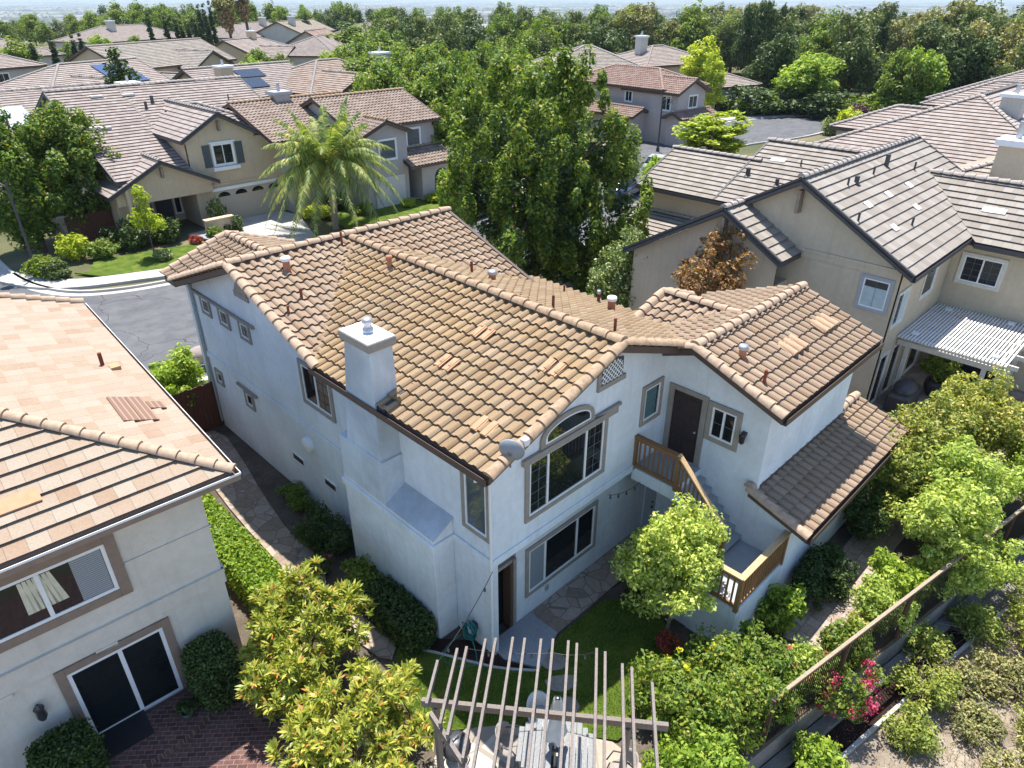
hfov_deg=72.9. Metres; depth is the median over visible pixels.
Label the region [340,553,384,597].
shrub
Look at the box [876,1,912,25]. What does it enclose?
wood tree
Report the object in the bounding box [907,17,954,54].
wood tree
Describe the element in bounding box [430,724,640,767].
dining patio
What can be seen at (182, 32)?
cypress tree
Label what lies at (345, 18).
conifer tree
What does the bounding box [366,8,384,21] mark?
wood tree
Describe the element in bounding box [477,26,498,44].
broadleaf tree
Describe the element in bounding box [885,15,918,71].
oak tree
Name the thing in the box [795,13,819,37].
wood tree
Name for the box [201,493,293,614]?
hedge
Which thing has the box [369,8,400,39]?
broadleaf tree
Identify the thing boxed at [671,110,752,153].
poplar tree
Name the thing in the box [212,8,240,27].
broadleaf tree
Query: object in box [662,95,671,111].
window
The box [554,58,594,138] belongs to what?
broadleaf tree
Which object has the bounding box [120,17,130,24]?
oak tree
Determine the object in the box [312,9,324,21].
broadleaf tree
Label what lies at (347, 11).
broadleaf tree
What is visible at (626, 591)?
shrub
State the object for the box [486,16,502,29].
broadleaf tree
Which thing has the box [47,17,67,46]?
wood tree
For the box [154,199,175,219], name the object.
front door
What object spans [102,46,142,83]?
conifer tree
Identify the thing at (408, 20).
oak tree
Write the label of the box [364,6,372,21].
wood tree
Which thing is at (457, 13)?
broadleaf tree
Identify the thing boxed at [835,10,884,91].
wood tree
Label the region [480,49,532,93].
broadleaf tree
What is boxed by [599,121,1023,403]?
tan stucco house
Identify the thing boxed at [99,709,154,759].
door mat
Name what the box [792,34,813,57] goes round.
wood tree
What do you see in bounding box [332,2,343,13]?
broadleaf tree
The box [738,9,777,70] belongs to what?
wood tree
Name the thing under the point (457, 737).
kettle barbecue
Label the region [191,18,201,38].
cypress tree
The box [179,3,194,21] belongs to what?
broadleaf tree
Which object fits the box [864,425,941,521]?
garden tree
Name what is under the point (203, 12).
cypress tree
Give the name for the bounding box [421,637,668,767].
pergola
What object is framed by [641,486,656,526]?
store door
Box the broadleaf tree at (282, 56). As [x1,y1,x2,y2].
[272,51,293,63]
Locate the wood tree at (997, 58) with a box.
[992,17,1023,68]
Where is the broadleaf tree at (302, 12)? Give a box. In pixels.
[296,7,316,20]
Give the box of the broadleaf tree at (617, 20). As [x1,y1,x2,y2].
[613,4,649,49]
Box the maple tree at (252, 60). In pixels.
[238,55,263,64]
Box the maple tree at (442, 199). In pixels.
[435,165,470,218]
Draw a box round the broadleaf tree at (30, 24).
[19,12,38,47]
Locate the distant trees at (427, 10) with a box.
[0,5,1022,41]
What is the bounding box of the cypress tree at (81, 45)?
[76,33,85,49]
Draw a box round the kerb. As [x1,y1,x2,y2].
[0,115,829,383]
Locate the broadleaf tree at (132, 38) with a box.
[125,35,140,43]
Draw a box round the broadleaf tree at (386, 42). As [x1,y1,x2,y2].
[346,30,400,59]
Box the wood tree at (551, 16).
[545,10,560,23]
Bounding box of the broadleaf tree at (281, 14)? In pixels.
[270,6,288,21]
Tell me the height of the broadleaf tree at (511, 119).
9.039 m
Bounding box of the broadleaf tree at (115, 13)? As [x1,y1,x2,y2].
[101,0,126,25]
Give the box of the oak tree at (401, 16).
[395,12,411,24]
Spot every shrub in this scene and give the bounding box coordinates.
[20,254,61,277]
[39,260,71,280]
[53,231,88,261]
[81,238,120,259]
[92,225,119,244]
[108,218,152,250]
[145,215,181,243]
[148,342,207,406]
[152,248,173,260]
[188,234,203,243]
[205,196,226,217]
[205,225,223,237]
[223,215,243,231]
[234,555,378,713]
[234,616,325,726]
[263,656,445,767]
[274,480,313,511]
[290,499,354,555]
[302,203,330,219]
[318,191,347,210]
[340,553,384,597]
[353,202,373,214]
[401,197,415,206]
[424,191,437,202]
[619,583,659,615]
[624,622,788,754]
[640,711,754,767]
[654,628,682,654]
[716,617,802,718]
[717,84,771,115]
[735,91,783,114]
[740,88,788,115]
[755,582,808,636]
[756,667,806,726]
[758,79,794,90]
[766,88,790,98]
[771,85,820,115]
[777,634,829,695]
[790,730,849,767]
[792,540,860,611]
[801,88,856,118]
[816,615,876,674]
[820,95,878,118]
[821,115,839,135]
[825,89,862,105]
[836,106,862,121]
[842,479,894,541]
[845,610,873,634]
[849,102,871,116]
[849,570,920,636]
[851,93,889,106]
[854,89,912,109]
[867,546,937,609]
[906,544,996,601]
[908,98,924,107]
[967,530,1023,590]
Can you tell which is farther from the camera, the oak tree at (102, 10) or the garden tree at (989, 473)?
the oak tree at (102, 10)
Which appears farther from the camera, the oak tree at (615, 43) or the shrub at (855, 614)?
the oak tree at (615, 43)
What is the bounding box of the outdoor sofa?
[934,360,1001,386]
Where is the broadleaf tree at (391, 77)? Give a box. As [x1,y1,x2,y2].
[352,55,413,94]
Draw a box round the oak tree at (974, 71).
[945,37,1003,90]
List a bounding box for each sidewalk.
[0,168,540,289]
[717,113,806,119]
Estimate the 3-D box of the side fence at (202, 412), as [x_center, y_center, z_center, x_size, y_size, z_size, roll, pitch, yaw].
[-11.705,1.273,23.513,3.600,1.790,0.090,-26,38,-38]
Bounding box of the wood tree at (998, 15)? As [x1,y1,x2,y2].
[951,0,1010,35]
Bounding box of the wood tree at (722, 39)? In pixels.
[718,20,741,71]
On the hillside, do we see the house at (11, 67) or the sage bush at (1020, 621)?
the sage bush at (1020, 621)
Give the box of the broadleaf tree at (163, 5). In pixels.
[155,2,168,8]
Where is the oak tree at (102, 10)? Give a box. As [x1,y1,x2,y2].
[97,4,108,18]
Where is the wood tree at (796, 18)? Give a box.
[777,8,805,24]
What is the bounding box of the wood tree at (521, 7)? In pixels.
[517,4,531,18]
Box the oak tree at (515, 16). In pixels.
[501,12,521,38]
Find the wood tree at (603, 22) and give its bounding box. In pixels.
[597,15,616,31]
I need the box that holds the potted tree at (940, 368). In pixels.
[918,349,962,396]
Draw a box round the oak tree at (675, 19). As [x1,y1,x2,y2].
[671,15,683,21]
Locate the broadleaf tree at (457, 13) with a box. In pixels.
[441,6,465,25]
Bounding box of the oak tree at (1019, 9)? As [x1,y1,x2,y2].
[1006,2,1023,23]
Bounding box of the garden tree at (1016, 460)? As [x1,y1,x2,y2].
[990,435,1023,523]
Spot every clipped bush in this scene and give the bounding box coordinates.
[22,715,112,767]
[180,628,243,715]
[361,574,438,655]
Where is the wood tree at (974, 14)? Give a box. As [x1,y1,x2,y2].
[937,5,1006,52]
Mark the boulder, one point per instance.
(196, 352)
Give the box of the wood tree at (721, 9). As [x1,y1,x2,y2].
[712,1,726,17]
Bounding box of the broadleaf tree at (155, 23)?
[134,4,166,28]
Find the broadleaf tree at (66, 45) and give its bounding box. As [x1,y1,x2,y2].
[57,40,72,60]
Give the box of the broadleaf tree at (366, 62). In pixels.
[352,51,393,88]
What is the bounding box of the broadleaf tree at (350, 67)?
[341,57,364,72]
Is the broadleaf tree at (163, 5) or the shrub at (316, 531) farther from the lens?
the broadleaf tree at (163, 5)
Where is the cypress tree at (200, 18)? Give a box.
[195,4,207,41]
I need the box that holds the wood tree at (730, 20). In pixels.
[714,13,743,73]
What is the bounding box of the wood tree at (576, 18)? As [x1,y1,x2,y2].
[564,10,601,26]
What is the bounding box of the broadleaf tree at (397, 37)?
[374,28,410,55]
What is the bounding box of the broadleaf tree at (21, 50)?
[0,35,47,67]
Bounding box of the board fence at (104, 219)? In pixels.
[64,210,114,244]
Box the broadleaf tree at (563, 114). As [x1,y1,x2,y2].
[544,66,580,143]
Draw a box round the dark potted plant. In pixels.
[172,696,198,719]
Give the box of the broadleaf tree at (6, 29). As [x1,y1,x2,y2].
[0,19,21,41]
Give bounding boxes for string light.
[439,572,492,659]
[468,648,594,659]
[609,482,639,498]
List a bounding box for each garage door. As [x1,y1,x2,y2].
[211,177,285,217]
[375,174,405,208]
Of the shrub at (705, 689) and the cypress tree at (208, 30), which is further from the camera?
the cypress tree at (208, 30)
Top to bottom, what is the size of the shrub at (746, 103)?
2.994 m
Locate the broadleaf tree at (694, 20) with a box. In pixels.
[670,0,718,52]
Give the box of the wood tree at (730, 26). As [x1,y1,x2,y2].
[717,13,746,72]
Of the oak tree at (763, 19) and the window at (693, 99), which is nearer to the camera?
the window at (693, 99)
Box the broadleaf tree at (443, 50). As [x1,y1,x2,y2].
[426,40,452,64]
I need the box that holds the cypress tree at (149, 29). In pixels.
[145,12,156,41]
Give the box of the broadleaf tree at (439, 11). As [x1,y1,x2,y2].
[431,6,445,31]
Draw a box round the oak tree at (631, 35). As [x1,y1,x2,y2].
[612,7,641,48]
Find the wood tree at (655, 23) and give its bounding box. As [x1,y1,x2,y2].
[643,8,664,39]
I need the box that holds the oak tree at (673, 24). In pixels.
[659,17,687,48]
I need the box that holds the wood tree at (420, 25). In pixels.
[404,15,446,54]
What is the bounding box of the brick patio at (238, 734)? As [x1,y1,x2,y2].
[148,675,296,767]
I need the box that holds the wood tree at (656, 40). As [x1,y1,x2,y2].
[648,20,678,46]
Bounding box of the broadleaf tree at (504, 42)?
[490,34,512,58]
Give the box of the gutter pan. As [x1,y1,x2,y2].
[0,116,819,380]
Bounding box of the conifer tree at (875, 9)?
[870,8,879,30]
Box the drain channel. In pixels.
[955,572,1023,636]
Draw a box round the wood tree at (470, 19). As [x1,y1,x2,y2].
[448,11,485,46]
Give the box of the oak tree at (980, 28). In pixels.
[946,17,992,50]
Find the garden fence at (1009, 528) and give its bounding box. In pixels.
[759,506,1023,748]
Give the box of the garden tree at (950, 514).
[889,470,1004,570]
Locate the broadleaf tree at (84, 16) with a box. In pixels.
[79,10,101,29]
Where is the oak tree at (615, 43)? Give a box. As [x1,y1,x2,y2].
[597,37,623,52]
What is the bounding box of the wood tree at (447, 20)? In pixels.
[429,8,463,44]
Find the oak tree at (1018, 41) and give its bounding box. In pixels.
[1002,20,1023,72]
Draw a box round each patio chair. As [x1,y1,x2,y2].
[495,721,519,767]
[524,690,550,737]
[545,674,577,691]
[606,748,638,767]
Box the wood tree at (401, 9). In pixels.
[394,7,405,15]
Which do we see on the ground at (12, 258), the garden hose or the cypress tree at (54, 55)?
the cypress tree at (54, 55)
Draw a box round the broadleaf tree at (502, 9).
[494,1,516,17]
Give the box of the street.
[0,117,835,377]
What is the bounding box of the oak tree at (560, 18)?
[551,15,574,31]
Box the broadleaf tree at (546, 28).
[527,16,557,51]
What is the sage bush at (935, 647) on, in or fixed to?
on the hillside
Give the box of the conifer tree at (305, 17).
[301,13,311,24]
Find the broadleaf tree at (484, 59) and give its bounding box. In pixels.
[463,40,494,80]
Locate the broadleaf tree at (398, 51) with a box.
[390,42,415,72]
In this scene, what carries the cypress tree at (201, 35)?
on the ground at (12, 258)
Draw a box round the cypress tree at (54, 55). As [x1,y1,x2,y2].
[46,36,60,65]
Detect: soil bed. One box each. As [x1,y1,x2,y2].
[203,384,1023,767]
[788,629,969,767]
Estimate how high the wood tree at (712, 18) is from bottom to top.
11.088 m
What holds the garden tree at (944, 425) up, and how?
on the soil bed at (267, 476)
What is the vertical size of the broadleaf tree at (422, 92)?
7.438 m
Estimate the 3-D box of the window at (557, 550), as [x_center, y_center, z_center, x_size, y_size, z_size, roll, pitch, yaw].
[1.253,4.087,17.316,2.640,1.540,0.080,-26,38,-38]
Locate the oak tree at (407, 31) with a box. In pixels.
[399,23,432,47]
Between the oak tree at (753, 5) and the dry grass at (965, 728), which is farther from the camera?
the oak tree at (753, 5)
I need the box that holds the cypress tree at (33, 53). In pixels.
[26,38,39,61]
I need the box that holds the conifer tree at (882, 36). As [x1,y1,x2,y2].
[863,10,892,93]
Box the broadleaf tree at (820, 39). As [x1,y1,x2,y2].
[787,9,847,79]
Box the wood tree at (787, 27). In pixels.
[769,12,806,71]
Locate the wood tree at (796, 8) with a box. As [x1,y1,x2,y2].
[788,5,804,17]
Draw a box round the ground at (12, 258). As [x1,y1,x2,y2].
[0,0,1023,763]
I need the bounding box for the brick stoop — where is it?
[69,674,227,767]
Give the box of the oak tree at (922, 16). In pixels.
[904,10,943,51]
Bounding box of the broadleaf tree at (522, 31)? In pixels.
[512,20,542,43]
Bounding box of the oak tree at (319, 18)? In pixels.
[317,8,330,24]
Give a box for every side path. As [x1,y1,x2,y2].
[205,430,396,659]
[782,513,904,649]
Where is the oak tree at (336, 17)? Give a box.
[325,8,342,32]
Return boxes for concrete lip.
[841,595,1022,757]
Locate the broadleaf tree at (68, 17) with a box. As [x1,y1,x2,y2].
[61,13,76,33]
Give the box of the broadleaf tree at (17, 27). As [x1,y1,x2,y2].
[14,13,26,39]
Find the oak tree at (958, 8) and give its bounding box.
[930,0,977,46]
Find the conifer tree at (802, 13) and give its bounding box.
[797,8,806,25]
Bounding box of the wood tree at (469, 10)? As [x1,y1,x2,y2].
[463,7,475,24]
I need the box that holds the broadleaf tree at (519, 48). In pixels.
[490,43,534,71]
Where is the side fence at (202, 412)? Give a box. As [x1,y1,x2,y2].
[171,381,223,431]
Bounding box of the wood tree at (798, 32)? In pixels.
[759,21,809,63]
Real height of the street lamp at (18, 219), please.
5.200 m
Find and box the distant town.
[0,4,1016,40]
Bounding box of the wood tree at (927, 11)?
[913,6,935,24]
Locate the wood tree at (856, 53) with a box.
[820,5,894,93]
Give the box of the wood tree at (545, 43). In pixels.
[535,30,555,56]
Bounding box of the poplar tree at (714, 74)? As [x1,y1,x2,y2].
[703,52,727,108]
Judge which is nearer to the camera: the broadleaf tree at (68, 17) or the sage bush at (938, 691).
the sage bush at (938, 691)
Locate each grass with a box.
[876,636,1023,767]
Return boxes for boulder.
[190,345,203,363]
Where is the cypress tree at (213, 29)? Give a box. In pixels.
[206,0,218,44]
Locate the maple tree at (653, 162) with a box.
[637,152,667,191]
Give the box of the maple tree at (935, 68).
[882,44,950,102]
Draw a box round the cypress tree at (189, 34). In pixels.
[185,24,192,37]
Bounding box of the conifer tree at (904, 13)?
[895,11,909,32]
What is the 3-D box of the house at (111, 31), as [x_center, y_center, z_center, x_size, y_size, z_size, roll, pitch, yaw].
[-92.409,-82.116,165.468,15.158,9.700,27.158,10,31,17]
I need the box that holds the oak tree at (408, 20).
[392,16,413,42]
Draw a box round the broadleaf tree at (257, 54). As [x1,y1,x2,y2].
[240,47,272,61]
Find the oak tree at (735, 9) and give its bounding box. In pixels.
[716,4,742,18]
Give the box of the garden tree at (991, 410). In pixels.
[939,364,1023,456]
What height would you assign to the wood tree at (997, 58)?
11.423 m
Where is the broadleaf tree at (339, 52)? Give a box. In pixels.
[323,43,356,61]
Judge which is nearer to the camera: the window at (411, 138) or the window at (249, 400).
the window at (249, 400)
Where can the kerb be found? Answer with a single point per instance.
(5, 267)
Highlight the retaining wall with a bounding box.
[748,538,1023,767]
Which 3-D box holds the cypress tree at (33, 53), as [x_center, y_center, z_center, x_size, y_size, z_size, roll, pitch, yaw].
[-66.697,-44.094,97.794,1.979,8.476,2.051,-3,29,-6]
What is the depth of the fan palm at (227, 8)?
123.71 m
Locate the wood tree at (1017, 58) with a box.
[998,42,1023,74]
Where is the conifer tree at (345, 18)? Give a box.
[335,14,352,30]
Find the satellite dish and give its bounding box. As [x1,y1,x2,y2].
[499,436,529,467]
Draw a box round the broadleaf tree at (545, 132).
[534,81,577,145]
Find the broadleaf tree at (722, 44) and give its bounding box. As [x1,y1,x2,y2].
[708,14,739,63]
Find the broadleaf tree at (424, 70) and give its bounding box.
[410,62,433,86]
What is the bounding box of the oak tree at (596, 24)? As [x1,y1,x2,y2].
[580,21,599,30]
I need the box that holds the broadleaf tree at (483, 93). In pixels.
[466,67,511,134]
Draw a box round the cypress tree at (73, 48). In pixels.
[68,35,78,55]
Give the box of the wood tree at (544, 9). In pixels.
[537,6,555,15]
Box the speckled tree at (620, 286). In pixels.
[586,224,649,307]
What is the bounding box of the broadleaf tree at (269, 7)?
[261,0,279,19]
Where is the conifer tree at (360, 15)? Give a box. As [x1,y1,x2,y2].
[355,10,364,24]
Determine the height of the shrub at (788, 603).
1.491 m
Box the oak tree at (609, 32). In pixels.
[607,31,623,53]
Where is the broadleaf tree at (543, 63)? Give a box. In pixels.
[521,48,556,141]
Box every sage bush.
[879,699,945,762]
[882,661,964,717]
[901,615,956,665]
[930,655,987,702]
[941,592,1020,654]
[945,692,1008,754]
[967,645,1023,704]
[968,727,1023,767]
[995,574,1023,619]
[996,602,1023,652]
[1005,699,1023,742]
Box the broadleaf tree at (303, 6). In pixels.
[294,4,315,19]
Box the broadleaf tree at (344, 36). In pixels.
[320,21,376,48]
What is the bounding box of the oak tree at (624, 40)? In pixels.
[607,27,633,51]
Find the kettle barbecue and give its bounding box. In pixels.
[442,730,470,767]
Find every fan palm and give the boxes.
[209,0,238,39]
[237,0,250,29]
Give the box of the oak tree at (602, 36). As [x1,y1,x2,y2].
[582,26,622,53]
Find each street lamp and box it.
[0,181,34,272]
[656,97,674,151]
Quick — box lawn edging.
[399,646,539,671]
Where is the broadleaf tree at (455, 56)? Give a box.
[440,48,482,85]
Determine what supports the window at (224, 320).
in the two storey house at (385, 388)
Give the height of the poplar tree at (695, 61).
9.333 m
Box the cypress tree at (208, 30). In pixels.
[203,14,213,44]
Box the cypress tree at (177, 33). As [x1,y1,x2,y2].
[173,18,182,39]
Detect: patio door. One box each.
[498,555,516,627]
[867,349,890,403]
[878,343,900,396]
[891,331,912,384]
[902,317,928,375]
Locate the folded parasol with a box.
[544,696,566,767]
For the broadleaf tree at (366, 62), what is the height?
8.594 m
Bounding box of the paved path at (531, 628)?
[498,612,556,668]
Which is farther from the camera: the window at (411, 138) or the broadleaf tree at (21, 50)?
the broadleaf tree at (21, 50)
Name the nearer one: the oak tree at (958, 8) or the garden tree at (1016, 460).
the garden tree at (1016, 460)
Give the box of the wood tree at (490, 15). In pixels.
[487,10,498,20]
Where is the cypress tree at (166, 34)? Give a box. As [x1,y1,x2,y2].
[161,15,171,40]
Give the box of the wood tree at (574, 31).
[555,22,593,51]
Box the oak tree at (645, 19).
[623,0,659,45]
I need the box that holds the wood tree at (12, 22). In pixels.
[8,18,24,38]
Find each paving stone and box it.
[542,653,565,670]
[561,696,579,712]
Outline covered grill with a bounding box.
[883,378,921,414]
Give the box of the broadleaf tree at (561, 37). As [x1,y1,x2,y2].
[552,21,588,53]
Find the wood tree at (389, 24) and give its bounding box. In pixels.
[364,17,400,44]
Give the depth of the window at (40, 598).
12.66 m
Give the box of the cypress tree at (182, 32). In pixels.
[177,21,186,39]
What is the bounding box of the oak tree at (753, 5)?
[741,0,774,14]
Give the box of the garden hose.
[438,620,477,667]
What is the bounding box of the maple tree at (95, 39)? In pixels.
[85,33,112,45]
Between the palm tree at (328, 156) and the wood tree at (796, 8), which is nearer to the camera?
the palm tree at (328, 156)
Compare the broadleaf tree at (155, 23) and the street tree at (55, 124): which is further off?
the broadleaf tree at (155, 23)
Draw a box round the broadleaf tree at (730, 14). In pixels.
[715,9,738,28]
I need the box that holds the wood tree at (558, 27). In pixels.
[550,14,571,33]
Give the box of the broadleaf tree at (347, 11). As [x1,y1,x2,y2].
[340,3,362,25]
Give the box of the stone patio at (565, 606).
[530,526,647,633]
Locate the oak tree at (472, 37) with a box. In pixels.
[459,25,492,63]
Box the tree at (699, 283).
[671,225,758,295]
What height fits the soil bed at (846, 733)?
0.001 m
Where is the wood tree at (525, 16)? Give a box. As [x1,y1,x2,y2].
[516,6,542,37]
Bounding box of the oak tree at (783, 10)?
[756,2,794,44]
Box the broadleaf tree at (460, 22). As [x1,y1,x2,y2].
[451,15,462,28]
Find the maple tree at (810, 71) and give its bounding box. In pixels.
[771,50,846,100]
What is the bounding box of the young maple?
[126,184,166,250]
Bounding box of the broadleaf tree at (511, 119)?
[505,59,554,152]
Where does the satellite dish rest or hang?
attached to the two storey house at (385, 388)
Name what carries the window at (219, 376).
in the two storey house at (385, 388)
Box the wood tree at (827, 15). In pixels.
[816,8,852,32]
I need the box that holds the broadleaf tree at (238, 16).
[234,7,252,22]
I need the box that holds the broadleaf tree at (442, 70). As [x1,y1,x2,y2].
[426,56,470,126]
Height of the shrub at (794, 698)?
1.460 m
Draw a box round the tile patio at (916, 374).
[872,359,1023,428]
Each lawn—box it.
[75,243,203,276]
[326,199,445,229]
[396,599,688,740]
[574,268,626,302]
[713,110,761,118]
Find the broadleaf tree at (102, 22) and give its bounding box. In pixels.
[96,15,115,26]
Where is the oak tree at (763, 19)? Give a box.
[746,0,777,63]
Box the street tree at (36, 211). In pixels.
[0,105,88,252]
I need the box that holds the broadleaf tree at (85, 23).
[77,10,101,31]
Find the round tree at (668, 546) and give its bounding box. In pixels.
[608,492,730,628]
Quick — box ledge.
[761,550,1023,767]
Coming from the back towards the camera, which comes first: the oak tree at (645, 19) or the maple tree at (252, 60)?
the oak tree at (645, 19)
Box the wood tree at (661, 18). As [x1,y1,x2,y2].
[655,12,667,26]
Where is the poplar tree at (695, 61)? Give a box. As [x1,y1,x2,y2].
[679,35,720,105]
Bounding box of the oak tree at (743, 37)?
[730,2,764,73]
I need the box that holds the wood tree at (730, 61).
[716,23,742,71]
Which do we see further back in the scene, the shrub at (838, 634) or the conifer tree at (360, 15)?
the conifer tree at (360, 15)
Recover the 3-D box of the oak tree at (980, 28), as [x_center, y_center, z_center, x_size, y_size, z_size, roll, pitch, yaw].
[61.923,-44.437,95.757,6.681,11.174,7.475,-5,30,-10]
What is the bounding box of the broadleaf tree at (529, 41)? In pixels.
[510,32,541,58]
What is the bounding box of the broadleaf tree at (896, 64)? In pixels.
[874,47,927,99]
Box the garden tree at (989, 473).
[906,434,1023,540]
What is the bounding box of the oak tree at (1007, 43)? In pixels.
[982,20,1023,75]
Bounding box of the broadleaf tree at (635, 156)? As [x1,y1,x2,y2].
[620,140,644,180]
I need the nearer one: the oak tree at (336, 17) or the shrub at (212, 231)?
the shrub at (212, 231)
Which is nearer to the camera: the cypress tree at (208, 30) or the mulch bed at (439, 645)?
the mulch bed at (439, 645)
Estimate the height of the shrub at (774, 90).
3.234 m
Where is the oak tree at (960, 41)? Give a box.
[930,24,984,94]
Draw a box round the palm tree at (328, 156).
[257,96,403,238]
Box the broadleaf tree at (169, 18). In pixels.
[155,6,179,32]
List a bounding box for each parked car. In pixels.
[603,177,641,200]
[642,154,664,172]
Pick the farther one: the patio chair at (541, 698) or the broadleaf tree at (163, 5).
the broadleaf tree at (163, 5)
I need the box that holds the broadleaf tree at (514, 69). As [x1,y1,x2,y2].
[483,57,527,137]
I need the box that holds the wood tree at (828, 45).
[811,18,853,80]
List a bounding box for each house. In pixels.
[0,38,65,68]
[0,53,46,82]
[0,57,170,91]
[0,76,140,137]
[0,292,242,767]
[28,75,286,235]
[51,18,186,50]
[63,37,236,78]
[159,206,908,654]
[167,60,295,97]
[192,15,271,43]
[213,27,295,65]
[221,83,472,212]
[256,14,335,43]
[267,33,361,65]
[285,28,333,44]
[286,47,390,94]
[334,22,372,35]
[533,44,646,70]
[582,63,718,145]
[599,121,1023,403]
[616,31,761,110]
[814,82,1023,165]
[919,79,1023,108]
[925,69,1023,100]
[958,155,1023,181]
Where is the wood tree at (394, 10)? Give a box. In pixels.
[384,6,399,16]
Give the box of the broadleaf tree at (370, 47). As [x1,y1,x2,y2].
[358,38,386,58]
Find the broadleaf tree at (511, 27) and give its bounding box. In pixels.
[490,12,521,45]
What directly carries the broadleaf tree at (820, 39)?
on the ground at (12, 258)
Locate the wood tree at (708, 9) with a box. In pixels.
[702,5,720,16]
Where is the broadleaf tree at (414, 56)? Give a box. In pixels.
[400,44,449,79]
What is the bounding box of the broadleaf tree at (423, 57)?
[401,44,441,83]
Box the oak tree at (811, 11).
[797,1,825,32]
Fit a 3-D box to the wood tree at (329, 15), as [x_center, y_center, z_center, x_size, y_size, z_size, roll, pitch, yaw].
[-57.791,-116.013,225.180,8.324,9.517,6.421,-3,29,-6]
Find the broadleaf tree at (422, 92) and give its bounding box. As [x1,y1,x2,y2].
[405,77,443,110]
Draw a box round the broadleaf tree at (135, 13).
[123,0,154,23]
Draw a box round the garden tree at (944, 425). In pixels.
[886,386,990,462]
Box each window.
[0,72,11,82]
[0,533,133,653]
[149,202,154,212]
[172,197,183,213]
[198,296,212,318]
[201,139,244,171]
[214,367,224,387]
[216,307,231,330]
[237,321,252,344]
[243,390,255,411]
[296,357,336,423]
[377,137,397,161]
[406,126,421,145]
[460,472,488,543]
[521,401,621,523]
[525,500,598,597]
[539,404,594,450]
[624,90,632,102]
[639,376,664,426]
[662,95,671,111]
[687,94,698,108]
[703,400,743,452]
[714,93,721,109]
[853,273,895,315]
[888,284,912,330]
[917,267,938,300]
[953,251,1009,291]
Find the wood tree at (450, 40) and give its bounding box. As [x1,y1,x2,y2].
[433,24,466,62]
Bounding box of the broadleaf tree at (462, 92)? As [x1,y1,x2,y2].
[443,73,485,145]
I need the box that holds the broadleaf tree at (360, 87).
[349,72,365,93]
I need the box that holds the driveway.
[234,210,315,241]
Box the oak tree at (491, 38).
[474,34,500,57]
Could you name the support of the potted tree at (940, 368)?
on the tile patio at (916, 374)
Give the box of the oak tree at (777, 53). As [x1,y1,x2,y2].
[741,32,801,89]
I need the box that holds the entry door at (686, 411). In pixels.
[662,382,709,466]
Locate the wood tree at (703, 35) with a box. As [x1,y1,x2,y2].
[685,14,716,48]
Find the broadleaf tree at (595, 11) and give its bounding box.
[586,3,610,25]
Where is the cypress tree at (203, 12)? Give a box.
[200,3,211,41]
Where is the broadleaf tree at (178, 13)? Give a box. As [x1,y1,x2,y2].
[165,7,181,25]
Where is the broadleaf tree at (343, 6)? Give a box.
[329,0,344,8]
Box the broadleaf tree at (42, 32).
[33,20,55,49]
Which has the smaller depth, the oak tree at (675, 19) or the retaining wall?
the retaining wall
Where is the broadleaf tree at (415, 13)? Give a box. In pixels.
[410,7,428,23]
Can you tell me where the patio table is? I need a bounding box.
[515,718,592,767]
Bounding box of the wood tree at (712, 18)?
[695,12,720,51]
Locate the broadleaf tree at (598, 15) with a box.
[591,12,611,26]
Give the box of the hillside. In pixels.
[840,571,1023,767]
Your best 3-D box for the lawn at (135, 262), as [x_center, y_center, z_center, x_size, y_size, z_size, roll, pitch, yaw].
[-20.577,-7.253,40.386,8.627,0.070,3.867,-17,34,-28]
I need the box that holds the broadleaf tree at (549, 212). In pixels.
[440,44,653,290]
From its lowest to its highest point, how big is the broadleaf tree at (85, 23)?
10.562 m
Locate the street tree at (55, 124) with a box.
[13,99,122,229]
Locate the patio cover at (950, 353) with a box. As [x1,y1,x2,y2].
[892,303,1023,394]
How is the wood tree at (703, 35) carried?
on the ground at (12, 258)
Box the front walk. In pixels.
[187,230,211,239]
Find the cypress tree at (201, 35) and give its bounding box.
[196,21,205,40]
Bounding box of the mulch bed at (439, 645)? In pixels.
[429,638,534,668]
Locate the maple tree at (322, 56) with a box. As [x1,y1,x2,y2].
[318,49,333,59]
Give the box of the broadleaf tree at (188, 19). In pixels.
[177,11,200,35]
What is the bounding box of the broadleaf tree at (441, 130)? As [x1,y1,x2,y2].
[426,97,458,149]
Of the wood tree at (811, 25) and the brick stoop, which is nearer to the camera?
the brick stoop
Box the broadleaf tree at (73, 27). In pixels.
[67,19,80,34]
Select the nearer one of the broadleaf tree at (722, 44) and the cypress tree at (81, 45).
the cypress tree at (81, 45)
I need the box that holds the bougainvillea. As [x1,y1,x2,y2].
[810,650,889,723]
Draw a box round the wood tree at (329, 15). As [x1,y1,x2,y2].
[323,12,342,25]
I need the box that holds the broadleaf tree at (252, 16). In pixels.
[246,1,259,22]
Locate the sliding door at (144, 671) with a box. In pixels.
[53,616,188,733]
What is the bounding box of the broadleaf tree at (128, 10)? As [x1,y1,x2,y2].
[124,3,138,17]
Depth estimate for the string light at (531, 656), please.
13.35 m
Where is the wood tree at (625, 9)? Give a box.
[611,2,642,20]
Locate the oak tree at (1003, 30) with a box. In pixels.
[996,17,1013,38]
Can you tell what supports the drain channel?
on the hillside
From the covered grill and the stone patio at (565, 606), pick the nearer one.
the stone patio at (565, 606)

